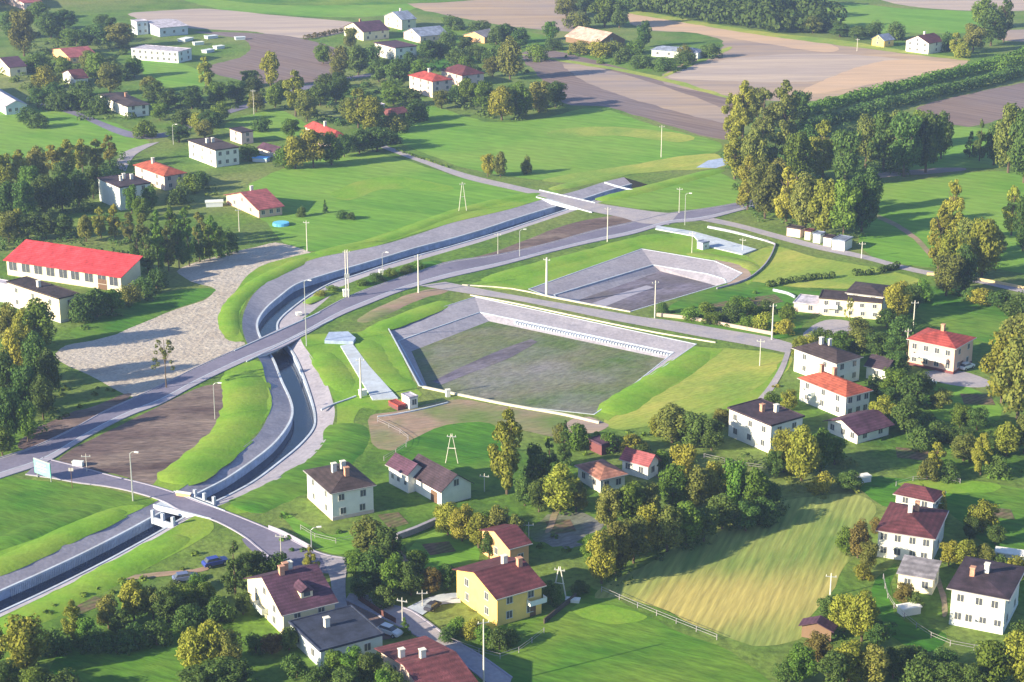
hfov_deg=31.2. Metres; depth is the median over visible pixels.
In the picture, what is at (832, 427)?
window
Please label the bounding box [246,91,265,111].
leafy tree
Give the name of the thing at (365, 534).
leafy tree
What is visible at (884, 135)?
leafy tree
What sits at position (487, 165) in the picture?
leafy tree
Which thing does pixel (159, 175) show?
house
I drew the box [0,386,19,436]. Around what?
leafy tree
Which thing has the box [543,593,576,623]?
garden fence
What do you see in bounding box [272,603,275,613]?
window
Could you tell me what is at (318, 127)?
house
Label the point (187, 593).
leafy tree
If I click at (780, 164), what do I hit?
leafy tree
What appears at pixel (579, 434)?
garden bush
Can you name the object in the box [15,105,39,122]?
garden bush
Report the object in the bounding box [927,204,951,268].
poplar tree
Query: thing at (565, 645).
lawn
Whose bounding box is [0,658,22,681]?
leafy tree
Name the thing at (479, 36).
house
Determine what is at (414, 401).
window
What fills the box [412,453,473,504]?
house
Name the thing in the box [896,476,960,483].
wire fence
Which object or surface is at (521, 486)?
leafy tree
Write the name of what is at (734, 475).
leafy tree
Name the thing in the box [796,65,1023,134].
hedge
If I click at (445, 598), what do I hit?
driveway
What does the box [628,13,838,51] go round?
field
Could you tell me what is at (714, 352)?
verge
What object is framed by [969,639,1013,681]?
leafy tree
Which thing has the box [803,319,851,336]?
yard
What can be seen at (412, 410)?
concrete edging
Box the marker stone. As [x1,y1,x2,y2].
[445,388,450,396]
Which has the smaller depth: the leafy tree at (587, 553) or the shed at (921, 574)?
the shed at (921, 574)
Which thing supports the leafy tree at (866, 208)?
on the meadow at (913, 206)
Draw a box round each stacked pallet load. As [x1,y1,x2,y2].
[178,37,193,41]
[193,41,203,44]
[202,48,214,52]
[204,34,218,38]
[213,45,224,48]
[234,36,244,39]
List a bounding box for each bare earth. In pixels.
[18,393,132,450]
[59,383,222,482]
[366,399,577,448]
[426,216,631,267]
[566,416,606,432]
[716,260,749,284]
[859,168,966,177]
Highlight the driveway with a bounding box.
[408,593,460,614]
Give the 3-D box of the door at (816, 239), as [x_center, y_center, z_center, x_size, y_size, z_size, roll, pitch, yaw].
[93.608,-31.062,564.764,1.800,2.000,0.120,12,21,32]
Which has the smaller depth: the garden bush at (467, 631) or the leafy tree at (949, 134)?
the garden bush at (467, 631)
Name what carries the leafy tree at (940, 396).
on the lawn at (997, 414)
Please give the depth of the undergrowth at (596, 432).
407.43 m
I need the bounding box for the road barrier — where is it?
[175,490,191,496]
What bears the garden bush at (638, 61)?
on the meadow at (539, 39)
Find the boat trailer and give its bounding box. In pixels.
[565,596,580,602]
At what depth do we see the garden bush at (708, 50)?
897.01 m
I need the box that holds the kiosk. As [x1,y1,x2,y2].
[401,391,417,408]
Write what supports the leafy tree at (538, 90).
on the ground at (876, 458)
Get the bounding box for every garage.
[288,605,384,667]
[786,224,804,237]
[804,228,815,239]
[812,230,825,243]
[822,234,835,246]
[831,234,853,250]
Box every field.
[129,8,351,37]
[195,31,334,84]
[408,0,575,31]
[521,50,731,138]
[563,63,729,122]
[592,494,875,646]
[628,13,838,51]
[628,19,967,100]
[667,53,902,81]
[801,59,961,93]
[883,0,1023,10]
[915,83,1023,126]
[998,29,1023,40]
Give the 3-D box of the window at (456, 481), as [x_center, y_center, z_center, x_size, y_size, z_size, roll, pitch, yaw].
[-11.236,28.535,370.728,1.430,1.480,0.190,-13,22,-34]
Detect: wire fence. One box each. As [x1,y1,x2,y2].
[300,525,353,540]
[377,418,408,457]
[441,628,543,655]
[601,586,716,639]
[883,573,974,647]
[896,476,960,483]
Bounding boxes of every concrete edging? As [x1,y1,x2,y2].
[321,395,355,410]
[377,402,447,416]
[422,386,599,423]
[462,284,630,311]
[470,294,715,342]
[604,182,629,189]
[707,226,768,240]
[711,226,775,288]
[773,289,795,297]
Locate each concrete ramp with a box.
[340,344,397,399]
[655,226,756,254]
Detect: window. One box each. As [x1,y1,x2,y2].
[8,261,17,270]
[21,263,29,272]
[34,265,42,274]
[46,267,54,276]
[59,269,67,278]
[70,271,79,280]
[84,273,93,282]
[97,275,106,284]
[109,277,118,286]
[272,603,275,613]
[272,614,275,624]
[294,613,300,618]
[311,647,314,657]
[318,607,324,612]
[338,493,344,501]
[340,507,346,514]
[359,503,365,510]
[360,489,366,496]
[364,642,371,651]
[412,398,416,405]
[453,478,458,486]
[464,577,468,587]
[465,592,468,601]
[484,591,488,600]
[485,606,488,615]
[494,546,497,555]
[506,596,512,604]
[506,610,512,618]
[528,590,534,597]
[615,478,620,485]
[625,462,630,469]
[638,466,643,473]
[748,419,752,427]
[760,439,764,446]
[761,425,765,432]
[830,423,834,430]
[835,405,839,412]
[840,427,845,434]
[850,431,854,438]
[864,392,868,399]
[880,532,887,540]
[880,545,886,553]
[893,548,900,555]
[894,534,901,542]
[901,497,908,503]
[904,577,910,584]
[908,537,915,544]
[909,550,915,555]
[912,343,916,348]
[920,552,927,557]
[921,501,927,506]
[921,581,928,588]
[922,539,929,546]
[923,345,928,351]
[934,347,939,353]
[945,350,950,355]
[953,611,961,620]
[956,593,964,602]
[964,613,972,622]
[974,597,982,605]
[979,616,986,623]
[990,600,998,608]
[993,619,1001,626]
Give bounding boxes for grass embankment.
[0,504,102,549]
[0,509,127,575]
[0,534,189,635]
[157,372,270,485]
[218,258,308,336]
[229,423,369,512]
[303,286,347,303]
[309,351,355,391]
[315,193,539,253]
[353,340,416,391]
[356,261,441,287]
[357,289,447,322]
[364,301,450,331]
[481,234,672,281]
[548,174,624,189]
[595,169,724,200]
[597,351,710,414]
[686,253,759,270]
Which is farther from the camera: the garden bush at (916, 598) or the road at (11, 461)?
the road at (11, 461)
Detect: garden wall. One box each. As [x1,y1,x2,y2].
[656,313,773,334]
[927,272,1023,288]
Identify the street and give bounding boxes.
[28,70,408,138]
[320,555,346,608]
[346,595,511,681]
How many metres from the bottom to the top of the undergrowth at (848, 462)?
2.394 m
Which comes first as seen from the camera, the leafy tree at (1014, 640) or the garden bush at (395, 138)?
the leafy tree at (1014, 640)
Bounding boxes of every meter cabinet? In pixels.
[342,288,349,296]
[358,388,366,395]
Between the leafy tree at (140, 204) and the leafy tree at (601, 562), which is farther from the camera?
the leafy tree at (140, 204)
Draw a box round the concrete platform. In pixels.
[324,331,355,343]
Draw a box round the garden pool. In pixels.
[273,220,288,226]
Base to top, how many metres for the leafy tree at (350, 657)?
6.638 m
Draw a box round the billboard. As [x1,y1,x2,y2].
[33,457,51,481]
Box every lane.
[115,142,157,170]
[420,282,792,352]
[702,218,1023,291]
[759,350,790,398]
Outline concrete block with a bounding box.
[71,460,83,466]
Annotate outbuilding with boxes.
[822,409,894,443]
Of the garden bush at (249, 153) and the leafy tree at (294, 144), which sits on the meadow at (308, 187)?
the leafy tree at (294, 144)
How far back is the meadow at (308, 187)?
620.60 m
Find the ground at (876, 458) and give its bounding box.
[0,0,1023,681]
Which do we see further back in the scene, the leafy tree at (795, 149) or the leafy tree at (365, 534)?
the leafy tree at (795, 149)
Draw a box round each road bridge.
[153,490,225,518]
[234,312,332,361]
[536,189,594,212]
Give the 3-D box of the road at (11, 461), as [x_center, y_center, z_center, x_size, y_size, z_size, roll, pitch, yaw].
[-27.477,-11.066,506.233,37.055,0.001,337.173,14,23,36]
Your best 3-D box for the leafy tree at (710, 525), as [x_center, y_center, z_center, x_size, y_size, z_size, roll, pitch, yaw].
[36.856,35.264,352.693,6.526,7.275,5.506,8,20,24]
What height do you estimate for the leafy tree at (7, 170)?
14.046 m
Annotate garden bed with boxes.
[76,595,102,614]
[378,511,409,527]
[422,541,455,554]
[543,520,576,533]
[712,300,730,312]
[749,294,782,305]
[896,448,927,459]
[959,393,996,405]
[974,506,1013,518]
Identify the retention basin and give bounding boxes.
[388,296,695,414]
[529,249,741,310]
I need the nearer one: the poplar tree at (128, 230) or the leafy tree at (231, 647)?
the leafy tree at (231, 647)
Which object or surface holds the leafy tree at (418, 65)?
on the ground at (876, 458)
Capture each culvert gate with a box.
[151,509,174,527]
[193,489,215,505]
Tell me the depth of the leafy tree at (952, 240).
520.23 m
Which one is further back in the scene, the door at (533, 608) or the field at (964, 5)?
the field at (964, 5)
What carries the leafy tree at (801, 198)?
on the ground at (876, 458)
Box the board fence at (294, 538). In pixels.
[268,525,310,546]
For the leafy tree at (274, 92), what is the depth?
772.83 m
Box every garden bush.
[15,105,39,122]
[23,112,48,128]
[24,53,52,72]
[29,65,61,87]
[39,627,70,657]
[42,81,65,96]
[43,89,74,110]
[45,667,81,681]
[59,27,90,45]
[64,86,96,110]
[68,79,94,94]
[68,293,96,323]
[77,626,113,654]
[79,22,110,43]
[88,94,111,114]
[110,622,146,654]
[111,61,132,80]
[120,283,142,305]
[131,120,157,137]
[131,276,154,297]
[139,616,174,648]
[145,268,168,290]
[165,183,191,205]
[166,578,181,587]
[169,108,192,125]
[171,603,206,631]
[176,172,204,193]
[186,112,202,126]
[187,572,208,590]
[193,171,211,185]
[200,595,237,622]
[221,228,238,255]
[239,143,260,161]
[243,632,264,654]
[248,550,269,575]
[250,116,272,131]
[263,551,289,572]
[273,145,294,169]
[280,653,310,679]
[295,205,305,216]
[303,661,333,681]
[313,289,327,296]
[314,73,332,84]
[325,285,338,292]
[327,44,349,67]
[335,209,347,219]
[346,212,354,219]
[355,279,370,285]
[363,43,383,60]
[368,585,396,608]
[369,272,387,282]
[380,661,396,675]
[381,112,410,132]
[381,127,403,144]
[383,267,398,277]
[386,56,400,64]
[397,264,413,274]
[405,98,429,121]
[410,260,425,268]
[430,38,455,57]
[433,503,440,519]
[438,29,457,44]
[438,626,457,642]
[441,14,465,30]
[444,47,470,63]
[446,615,465,633]
[447,83,464,101]
[460,616,482,640]
[464,44,486,59]
[465,20,491,31]
[474,624,493,644]
[479,44,499,63]
[487,26,504,44]
[487,626,509,651]
[501,626,521,647]
[520,154,532,174]
[525,42,548,61]
[542,580,562,607]
[544,37,564,50]
[552,421,568,443]
[561,11,592,28]
[564,422,591,451]
[567,40,591,54]
[569,580,590,596]
[585,39,613,57]
[600,431,623,453]
[605,40,625,54]
[613,46,632,61]
[617,433,649,452]
[626,38,644,54]
[628,54,652,68]
[631,444,650,452]
[647,414,663,436]
[654,56,678,71]
[656,301,669,313]
[672,50,696,65]
[677,44,692,53]
[681,307,698,321]
[698,302,717,312]
[700,42,722,58]
[702,311,722,324]
[719,300,742,322]
[728,295,744,305]
[738,315,755,329]
[739,301,759,316]
[749,311,773,329]
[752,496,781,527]
[757,299,777,314]
[764,390,781,405]
[773,318,795,335]
[778,305,797,321]
[801,332,818,342]
[806,471,834,495]
[809,327,833,343]
[822,19,842,31]
[847,317,873,331]
[853,563,874,581]
[863,328,875,342]
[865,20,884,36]
[865,373,884,394]
[869,516,879,533]
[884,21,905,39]
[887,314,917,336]
[896,644,930,665]
[899,651,939,681]
[904,589,924,607]
[905,425,937,452]
[916,457,939,481]
[917,277,934,303]
[917,370,935,391]
[928,420,955,444]
[930,645,959,667]
[936,462,960,483]
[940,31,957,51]
[944,426,977,442]
[953,41,972,57]
[960,287,978,300]
[966,287,991,305]
[983,289,1011,310]
[983,453,1011,478]
[990,553,1011,563]
[1000,290,1023,316]
[1005,555,1023,579]
[1009,619,1023,631]
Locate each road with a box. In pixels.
[0,200,756,471]
[26,460,327,571]
[381,145,677,224]
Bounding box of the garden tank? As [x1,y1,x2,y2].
[858,472,871,482]
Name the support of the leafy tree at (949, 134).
on the meadow at (954, 156)
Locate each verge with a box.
[0,504,142,555]
[0,516,213,617]
[152,360,271,500]
[224,321,420,513]
[225,190,557,341]
[471,233,760,289]
[523,54,728,97]
[544,153,719,182]
[595,346,723,419]
[628,9,968,60]
[661,46,731,76]
[726,359,789,412]
[787,62,1017,112]
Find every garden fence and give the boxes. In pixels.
[358,595,395,622]
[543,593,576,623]
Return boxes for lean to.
[793,294,818,313]
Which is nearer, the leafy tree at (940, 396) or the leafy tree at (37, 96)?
the leafy tree at (940, 396)
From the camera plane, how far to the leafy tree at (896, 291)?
485.51 m
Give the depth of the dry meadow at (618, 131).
724.05 m
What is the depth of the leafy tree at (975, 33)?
910.49 m
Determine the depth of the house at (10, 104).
762.43 m
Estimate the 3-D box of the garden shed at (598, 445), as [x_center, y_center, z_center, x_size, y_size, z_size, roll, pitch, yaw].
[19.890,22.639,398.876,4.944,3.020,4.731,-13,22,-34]
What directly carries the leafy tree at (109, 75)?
on the ground at (876, 458)
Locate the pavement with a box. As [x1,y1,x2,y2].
[0,205,754,476]
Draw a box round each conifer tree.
[220,540,247,594]
[302,545,319,565]
[322,200,328,211]
[400,617,410,635]
[544,438,559,474]
[556,420,571,466]
[938,490,947,515]
[963,131,975,156]
[972,118,986,160]
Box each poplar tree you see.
[11,149,28,181]
[13,208,22,228]
[43,145,64,170]
[57,139,76,169]
[60,599,80,639]
[74,138,91,171]
[87,139,104,167]
[91,206,105,237]
[100,134,117,163]
[106,204,120,237]
[119,212,134,241]
[129,231,144,255]
[135,213,149,242]
[139,234,155,272]
[148,210,162,236]
[150,228,166,270]
[161,225,175,270]
[164,206,176,239]
[169,223,187,268]
[176,208,191,238]
[180,224,195,265]
[192,211,206,239]
[192,223,206,260]
[197,56,214,86]
[203,224,216,259]
[205,215,218,239]
[213,225,225,254]
[282,69,304,116]
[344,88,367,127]
[487,407,522,494]
[721,93,740,131]
[723,125,744,178]
[730,80,754,137]
[736,154,757,209]
[748,87,777,137]
[764,131,787,167]
[772,79,801,140]
[773,166,797,223]
[809,119,834,180]
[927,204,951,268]
[928,442,946,469]
[942,179,964,233]
[949,32,962,54]
[970,432,992,474]
[997,0,1014,41]
[1002,185,1020,235]
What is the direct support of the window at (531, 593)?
in the house at (503, 589)
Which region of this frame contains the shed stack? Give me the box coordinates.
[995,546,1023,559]
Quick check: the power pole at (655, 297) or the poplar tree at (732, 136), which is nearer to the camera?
the power pole at (655, 297)
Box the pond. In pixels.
[698,158,727,167]
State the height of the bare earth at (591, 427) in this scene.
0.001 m
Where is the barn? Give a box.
[565,26,625,45]
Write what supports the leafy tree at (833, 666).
on the ground at (876, 458)
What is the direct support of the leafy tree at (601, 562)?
on the ground at (876, 458)
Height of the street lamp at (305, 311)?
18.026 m
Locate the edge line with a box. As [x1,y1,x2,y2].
[0,203,735,458]
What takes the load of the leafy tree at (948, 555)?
on the ground at (876, 458)
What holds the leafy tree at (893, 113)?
on the ground at (876, 458)
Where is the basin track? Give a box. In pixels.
[593,285,652,305]
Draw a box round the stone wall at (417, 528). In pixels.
[396,517,436,539]
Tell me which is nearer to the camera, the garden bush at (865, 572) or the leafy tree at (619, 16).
the garden bush at (865, 572)
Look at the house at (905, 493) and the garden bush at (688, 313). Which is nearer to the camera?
the house at (905, 493)
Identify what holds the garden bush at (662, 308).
on the ground at (876, 458)
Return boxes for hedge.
[303,28,342,39]
[765,271,835,286]
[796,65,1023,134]
[806,45,1023,115]
[851,261,900,275]
[992,52,1023,71]
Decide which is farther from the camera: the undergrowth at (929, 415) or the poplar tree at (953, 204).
the poplar tree at (953, 204)
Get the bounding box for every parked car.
[172,571,196,581]
[201,555,228,568]
[378,622,402,637]
[423,600,441,611]
[960,362,974,370]
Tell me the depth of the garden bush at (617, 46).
907.84 m
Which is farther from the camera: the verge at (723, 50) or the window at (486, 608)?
the verge at (723, 50)
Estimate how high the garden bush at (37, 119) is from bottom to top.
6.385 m
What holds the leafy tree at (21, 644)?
on the ground at (876, 458)
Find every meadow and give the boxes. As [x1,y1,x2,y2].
[0,106,148,159]
[0,476,153,545]
[69,288,213,338]
[137,60,206,87]
[186,0,415,16]
[225,0,466,5]
[225,110,307,138]
[243,152,523,250]
[333,176,451,200]
[389,27,651,71]
[395,106,721,179]
[547,126,697,141]
[571,603,650,622]
[602,173,739,209]
[604,348,792,428]
[635,365,777,418]
[667,282,820,338]
[750,246,921,288]
[827,3,981,33]
[856,172,1023,272]
[898,479,998,492]
[909,127,1010,169]
[913,286,1023,342]
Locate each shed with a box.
[257,142,283,156]
[384,106,408,116]
[588,434,618,455]
[798,615,837,640]
[896,554,941,594]
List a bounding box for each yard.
[56,243,308,396]
[243,538,267,559]
[346,601,390,638]
[529,520,595,547]
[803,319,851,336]
[922,371,988,387]
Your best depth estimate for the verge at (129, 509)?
367.39 m
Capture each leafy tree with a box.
[0,11,14,34]
[0,153,18,184]
[0,180,14,211]
[0,210,18,241]
[0,301,16,349]
[0,326,27,367]
[0,345,15,401]
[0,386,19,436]
[0,426,15,455]
[0,613,50,670]
[0,625,7,659]
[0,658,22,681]
[7,8,36,55]
[10,180,37,214]
[10,364,35,406]
[11,308,34,341]
[15,212,38,239]
[15,402,37,441]
[17,165,38,195]
[18,666,54,681]
[20,297,57,344]
[20,330,46,381]
[25,87,48,107]
[25,145,48,178]
[27,1,49,18]
[29,374,55,419]
[30,173,55,212]
[34,11,64,37]
[34,212,55,238]
[35,347,61,390]
[50,161,73,180]
[51,172,74,209]
[53,9,78,28]
[53,213,73,237]
[54,56,72,71]
[67,170,90,204]
[74,614,97,641]
[77,214,94,241]
[78,50,94,67]
[82,166,102,197]
[84,52,106,79]
[84,287,109,316]
[92,14,115,26]
[95,61,123,92]
[96,594,118,628]
[103,22,137,46]
[105,288,124,309]
[106,609,130,632]
[117,578,146,620]
[122,184,136,213]
[124,55,143,76]
[131,195,150,217]
[138,76,162,90]
[139,584,160,619]
[140,80,164,101]
[140,185,158,210]
[150,103,168,119]
[151,586,184,621]
[155,88,177,108]
[164,124,191,141]
[173,583,195,610]
[174,626,207,667]
[175,664,212,681]
[179,85,203,108]
[194,119,214,136]
[194,581,216,607]
[194,618,223,662]
[196,109,223,125]
[200,656,241,681]
[204,81,228,103]
[210,100,230,121]
[214,629,242,660]
[226,80,248,101]
[227,658,252,681]
[233,591,251,614]
[238,551,255,575]
[240,70,258,81]
[244,76,263,92]
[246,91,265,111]
[259,50,279,85]
[260,633,282,653]
[265,84,284,107]
[274,79,290,96]
[279,626,298,649]
[280,118,300,135]
[283,135,306,168]
[293,89,317,121]
[299,128,327,167]
[309,82,329,105]
[312,43,331,63]
[319,131,345,164]
[324,649,343,679]
[326,78,345,101]
[329,55,348,75]
[331,665,361,681]
[332,71,347,92]
[337,97,358,118]
[337,133,351,156]
[337,645,362,676]
[342,549,358,565]
[343,27,357,47]
[346,44,368,74]
[346,548,366,578]
[348,514,381,552]
[349,129,370,153]
[350,572,372,598]
[356,95,384,129]
[356,546,385,587]
[356,651,384,681]
[365,59,386,81]
[365,127,389,150]
[368,525,402,558]
[374,668,391,681]
[379,86,405,105]
[379,551,405,591]
[380,80,400,93]
[384,58,408,85]
[386,671,408,681]
[395,560,424,595]
[401,51,416,70]
[403,88,422,102]
[403,549,429,571]
[409,59,427,73]
[417,39,438,57]
[419,566,441,593]
[432,89,449,108]
[434,501,459,534]
[438,563,456,589]
[448,503,473,541]
[457,36,473,50]
[458,55,474,68]
[458,77,476,101]
[464,512,494,547]
[472,80,494,109]
[479,531,492,557]
[480,153,495,176]
[481,56,500,76]
[487,85,514,119]
[488,504,509,524]
[493,23,516,41]
[493,151,506,176]
[495,36,523,78]
[504,513,525,531]
[509,81,533,117]
[510,27,529,47]
[513,477,532,505]
[522,442,547,480]
[526,80,554,111]
[527,477,550,511]
[539,463,579,513]
[541,21,559,39]
[545,461,567,480]
[546,80,568,107]
[554,0,580,17]
[565,481,588,511]
[576,0,594,13]
[580,534,594,559]
[585,530,617,583]
[586,0,621,26]
[595,484,621,527]
[602,520,635,572]
[610,1,629,27]
[616,480,645,520]
[620,514,653,563]
[636,502,663,551]
[637,20,651,44]
[638,482,661,509]
[652,504,683,551]
[654,449,669,467]
[655,402,686,442]
[657,463,689,508]
[669,443,697,488]
[675,411,707,447]
[675,500,703,545]
[685,464,710,506]
[695,505,719,541]
[699,418,725,450]
[701,461,727,501]
[705,493,739,528]
[713,408,728,427]
[717,458,751,505]
[732,499,759,530]
[740,127,770,171]
[741,466,769,505]
[745,86,763,117]
[747,157,783,218]
[763,450,786,476]
[764,480,782,505]
[765,157,787,194]
[766,427,793,472]
[771,658,796,681]
[780,389,797,408]
[782,131,813,179]
[784,424,822,481]
[784,641,817,681]
[788,171,819,229]
[791,90,811,123]
[791,336,807,355]
[798,124,822,162]
[803,15,823,32]
[803,630,833,661]
[807,177,837,233]
[812,427,835,472]
[816,595,834,617]
[816,650,849,681]
[825,330,854,349]
[827,22,849,36]
[827,436,848,464]
[828,177,862,234]
[828,593,858,632]
[830,129,862,180]
[834,525,851,555]
[834,638,867,681]
[836,469,862,489]
[844,327,867,350]
[844,590,880,641]
[848,25,868,38]
[849,171,880,231]
[849,518,872,557]
[855,112,879,167]
[858,643,891,681]
[859,541,879,568]
[864,331,890,354]
[864,618,890,645]
[865,166,884,204]
[866,109,896,171]
[868,394,896,419]
[874,386,899,405]
[875,308,897,327]
[878,367,908,397]
[883,280,912,318]
[883,335,908,352]
[884,351,911,372]
[885,646,905,678]
[888,110,922,176]
[889,395,923,431]
[890,109,903,140]
[893,581,914,602]
[897,373,927,404]
[901,282,924,311]
[911,109,924,135]
[916,110,947,172]
[928,387,954,408]
[931,111,954,158]
[932,660,965,681]
[933,254,965,295]
[935,228,966,262]
[939,540,959,565]
[948,402,971,425]
[949,432,976,460]
[952,539,978,564]
[955,243,978,291]
[956,217,975,245]
[960,23,986,51]
[961,663,987,681]
[962,516,980,538]
[966,406,989,429]
[967,217,1002,276]
[967,498,1000,532]
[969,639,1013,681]
[970,0,997,25]
[975,543,995,560]
[978,331,1022,402]
[981,7,1006,45]
[983,123,1006,164]
[986,525,1006,543]
[987,427,999,447]
[991,336,1023,419]
[992,102,1021,172]
[993,421,1022,455]
[996,229,1007,254]
[999,312,1023,340]
[1001,629,1023,681]
[1007,107,1023,182]
[1012,194,1023,250]
[1016,414,1023,452]
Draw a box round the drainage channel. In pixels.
[0,177,631,616]
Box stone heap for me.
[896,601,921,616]
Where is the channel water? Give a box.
[0,210,561,609]
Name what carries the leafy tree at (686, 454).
on the ground at (876, 458)
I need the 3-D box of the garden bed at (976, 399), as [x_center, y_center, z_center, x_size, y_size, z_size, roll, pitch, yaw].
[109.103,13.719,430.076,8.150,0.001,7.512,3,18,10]
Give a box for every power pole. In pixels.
[303,221,307,250]
[344,250,349,296]
[356,358,363,397]
[397,598,406,626]
[415,254,421,292]
[445,434,457,462]
[459,183,466,210]
[477,619,489,681]
[480,473,488,491]
[543,257,549,294]
[552,566,566,597]
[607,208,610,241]
[652,280,658,317]
[770,304,776,339]
[826,573,836,594]
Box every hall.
[131,45,191,62]
[148,19,188,36]
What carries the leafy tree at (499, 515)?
on the ground at (876, 458)
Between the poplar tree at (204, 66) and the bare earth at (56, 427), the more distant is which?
the poplar tree at (204, 66)
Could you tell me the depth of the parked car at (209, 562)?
342.17 m
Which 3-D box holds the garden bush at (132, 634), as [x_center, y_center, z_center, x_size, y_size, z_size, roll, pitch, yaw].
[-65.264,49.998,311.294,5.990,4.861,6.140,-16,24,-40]
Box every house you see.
[0,56,26,76]
[0,89,27,114]
[0,279,8,302]
[2,0,42,9]
[3,239,142,291]
[6,276,79,322]
[52,46,93,63]
[62,69,88,85]
[97,173,150,209]
[100,92,150,116]
[131,19,147,34]
[133,157,186,190]
[187,137,239,167]
[225,185,284,217]
[229,126,253,143]
[244,560,338,633]
[303,459,376,520]
[304,121,343,144]
[344,19,389,40]
[374,40,417,59]
[374,636,477,681]
[384,8,416,29]
[385,452,423,492]
[403,26,446,42]
[408,68,452,96]
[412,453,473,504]
[441,64,484,85]
[452,553,546,625]
[463,28,493,42]
[479,524,532,563]
[574,459,628,492]
[619,447,661,479]
[650,46,702,58]
[697,239,709,249]
[727,398,804,452]
[791,336,863,381]
[797,363,873,415]
[819,289,883,318]
[845,281,889,309]
[864,354,893,379]
[871,33,894,46]
[875,500,948,559]
[893,483,946,508]
[905,31,943,53]
[906,323,976,373]
[946,556,1023,634]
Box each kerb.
[0,199,750,457]
[0,205,751,472]
[0,207,754,478]
[25,474,345,573]
[42,457,343,557]
[345,599,487,681]
[349,594,512,677]
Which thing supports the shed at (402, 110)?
on the ground at (876, 458)
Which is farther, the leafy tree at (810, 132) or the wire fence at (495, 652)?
the leafy tree at (810, 132)
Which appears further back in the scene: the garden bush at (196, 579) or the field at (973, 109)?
the field at (973, 109)
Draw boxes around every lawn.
[46,638,194,681]
[280,510,361,556]
[395,422,502,489]
[408,531,481,582]
[488,586,766,681]
[861,477,1023,553]
[876,562,948,650]
[923,382,1005,422]
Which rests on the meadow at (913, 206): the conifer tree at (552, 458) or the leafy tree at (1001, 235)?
the leafy tree at (1001, 235)
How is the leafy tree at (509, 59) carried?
on the ground at (876, 458)
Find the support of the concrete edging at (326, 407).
on the verge at (347, 410)
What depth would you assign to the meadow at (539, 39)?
932.64 m
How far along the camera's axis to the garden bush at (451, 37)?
935.42 m
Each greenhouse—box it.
[205,199,223,206]
[252,156,269,161]
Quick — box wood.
[618,0,847,31]
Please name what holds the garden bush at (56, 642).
on the ground at (876, 458)
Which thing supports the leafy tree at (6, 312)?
on the ground at (876, 458)
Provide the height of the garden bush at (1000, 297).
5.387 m
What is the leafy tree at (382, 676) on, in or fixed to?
on the ground at (876, 458)
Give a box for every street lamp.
[129,451,138,500]
[213,382,221,416]
[304,279,311,345]
[519,229,525,255]
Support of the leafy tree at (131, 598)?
on the ground at (876, 458)
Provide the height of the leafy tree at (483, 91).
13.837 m
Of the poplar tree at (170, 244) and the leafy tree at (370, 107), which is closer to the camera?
the poplar tree at (170, 244)
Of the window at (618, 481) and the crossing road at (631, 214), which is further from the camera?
the crossing road at (631, 214)
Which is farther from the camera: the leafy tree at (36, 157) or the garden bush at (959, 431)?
the leafy tree at (36, 157)
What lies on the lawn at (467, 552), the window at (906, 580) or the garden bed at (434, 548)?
the garden bed at (434, 548)
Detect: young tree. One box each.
[151,339,175,387]
[844,297,853,332]
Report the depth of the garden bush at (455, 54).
879.47 m
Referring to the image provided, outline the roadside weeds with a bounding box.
[395,148,448,167]
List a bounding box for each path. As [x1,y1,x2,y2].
[126,566,208,578]
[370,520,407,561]
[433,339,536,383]
[545,509,557,532]
[877,214,928,252]
[937,574,946,617]
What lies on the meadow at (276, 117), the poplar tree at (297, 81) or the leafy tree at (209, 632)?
the poplar tree at (297, 81)
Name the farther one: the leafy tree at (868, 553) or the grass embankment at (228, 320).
the grass embankment at (228, 320)
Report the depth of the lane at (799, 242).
558.74 m
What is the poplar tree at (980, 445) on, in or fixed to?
on the ground at (876, 458)
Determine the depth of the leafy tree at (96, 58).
835.22 m
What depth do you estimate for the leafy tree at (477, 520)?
348.39 m
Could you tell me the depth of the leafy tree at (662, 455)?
387.79 m
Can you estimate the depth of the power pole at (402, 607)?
318.06 m
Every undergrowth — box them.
[0,25,129,90]
[0,151,134,250]
[2,348,63,450]
[13,658,259,681]
[37,74,266,126]
[43,550,199,618]
[52,385,115,419]
[57,602,232,655]
[70,236,228,273]
[80,288,161,329]
[150,182,219,214]
[279,511,342,551]
[284,74,417,151]
[379,543,405,570]
[414,48,529,73]
[452,97,563,120]
[482,510,570,551]
[519,465,580,515]
[544,430,647,455]
[564,52,687,72]
[581,433,789,585]
[671,290,793,329]
[720,115,936,240]
[783,454,863,499]
[813,621,1021,681]
[817,334,886,354]
[893,388,935,429]
[919,420,1023,480]
[930,232,1000,296]
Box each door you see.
[98,279,106,289]
[431,489,436,502]
[530,605,535,616]
[791,230,795,236]
[805,233,809,239]
[814,236,818,243]
[824,240,829,246]
[835,243,841,250]
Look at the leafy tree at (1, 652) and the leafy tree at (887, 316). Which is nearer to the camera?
the leafy tree at (1, 652)
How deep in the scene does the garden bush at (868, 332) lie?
468.63 m
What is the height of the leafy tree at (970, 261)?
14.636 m
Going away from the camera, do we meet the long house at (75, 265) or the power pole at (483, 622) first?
the power pole at (483, 622)
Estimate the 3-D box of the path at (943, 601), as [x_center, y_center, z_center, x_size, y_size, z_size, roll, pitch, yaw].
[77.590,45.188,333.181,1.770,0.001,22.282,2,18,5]
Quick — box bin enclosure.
[388,399,405,410]

